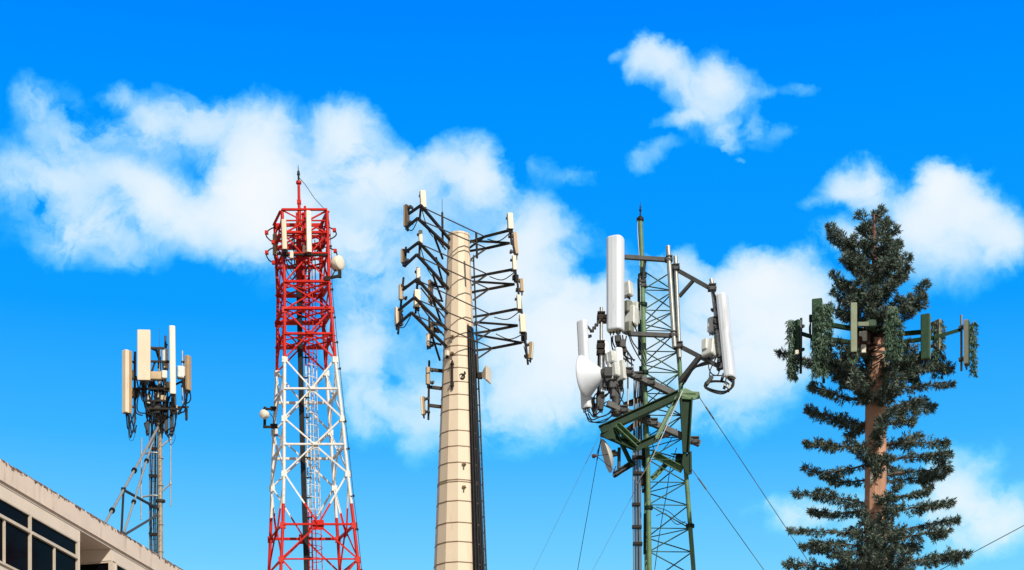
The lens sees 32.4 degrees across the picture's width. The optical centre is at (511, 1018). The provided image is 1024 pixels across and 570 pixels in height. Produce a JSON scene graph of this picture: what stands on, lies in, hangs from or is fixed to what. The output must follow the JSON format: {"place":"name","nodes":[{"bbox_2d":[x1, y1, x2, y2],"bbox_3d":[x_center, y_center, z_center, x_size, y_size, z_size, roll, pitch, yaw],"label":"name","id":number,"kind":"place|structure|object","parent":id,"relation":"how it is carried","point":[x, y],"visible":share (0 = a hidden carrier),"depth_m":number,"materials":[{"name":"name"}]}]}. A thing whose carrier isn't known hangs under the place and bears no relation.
{"place":"outdoors","nodes":[
{"label":"outdoors","id":0,"kind":"place"},
{"bbox_2d":[259,168,362,569],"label":"lattice tower","id":1,"kind":"structure","parent":0,"point":[304,248],"depth_m":64.89,"materials":[{"name":"red metal"}]},
{"bbox_2d":[394,190,533,569],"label":"monopole tower","id":2,"kind":"structure","parent":0,"point":[460,541],"depth_m":47.58,"materials":[{"name":"paint"}]},
{"bbox_2d":[0,0,1023,569],"label":"sky","id":3,"kind":"structure","parent":0,"point":[150,149],"materials":[{"name":"blue"}]},
{"label":"ground","id":4,"kind":"structure","parent":0,"visible":0},
{"bbox_2d":[0,459,182,569],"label":"office building","id":5,"kind":"structure","parent":4,"relation":"on","point":[43,527],"depth_m":59.51,"materials":[{"name":"paint"}]},
{"bbox_2d":[0,497,30,569],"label":"window","id":6,"kind":"structure","parent":5,"relation":"in","point":[15,523],"depth_m":57.03,"materials":[{"name":"black glass"}]},
{"bbox_2d":[31,515,77,569],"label":"window","id":7,"kind":"structure","parent":5,"relation":"in","point":[51,548],"depth_m":59.39,"materials":[{"name":"black glass"}]},
{"bbox_2d":[80,561,112,569],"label":"window","id":8,"kind":"structure","parent":5,"relation":"in","point":[100,565],"depth_m":63.91,"materials":[{"name":"black glass"}]},
{"bbox_2d":[115,563,128,569],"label":"window","id":9,"kind":"structure","parent":5,"relation":"in","point":[117,566],"depth_m":64.44,"materials":[{"name":"white glass"}]},
{"bbox_2d":[104,325,190,556],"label":"rooftop mast","id":10,"kind":"object","parent":5,"relation":"on","point":[146,373],"visible":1,"depth_m":68.22,"materials":[{"name":"metal"}]},
{"bbox_2d":[534,433,600,568],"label":"guy wire","id":11,"kind":"object","parent":4,"relation":"attached to","point":[571,492],"visible":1,"depth_m":47.30,"materials":[{"name":"metal"}]},
{"bbox_2d":[576,202,735,569],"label":"guyed mast","id":12,"kind":"object","parent":4,"relation":"on","point":[610,372],"visible":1,"depth_m":45.66,"materials":[{"name":"green metal"}]},
{"bbox_2d":[577,434,601,569],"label":"guy wire","id":13,"kind":"object","parent":12,"relation":"attached to","point":[590,498],"visible":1,"depth_m":46.66,"materials":[{"name":"grey metal"}]},
{"bbox_2d":[700,398,809,563],"bbox_3d":[12.232,-7.283,50.125,17.082,17.777,0.408,0,0,-29],"label":"guy wire","id":14,"kind":"object","parent":12,"relation":"attached to","point":[748,471],"visible":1,"depth_m":46.61,"materials":[{"name":"metal"}]},
{"bbox_2d":[692,469,763,569],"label":"guy wire","id":15,"kind":"object","parent":4,"relation":"attached to","point":[725,516],"visible":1,"depth_m":46.47,"materials":[{"name":"metal"}]},
{"bbox_2d":[773,203,979,569],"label":"disguised cell tower","id":16,"kind":"structure","parent":4,"relation":"on","point":[881,349],"depth_m":41.63,"materials":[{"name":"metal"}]},
{"bbox_2d":[940,525,1023,569],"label":"stay wire","id":17,"kind":"object","parent":4,"relation":"on","point":[988,544],"depth_m":56.10,"materials":[{"name":"brown metal"}]}
]}

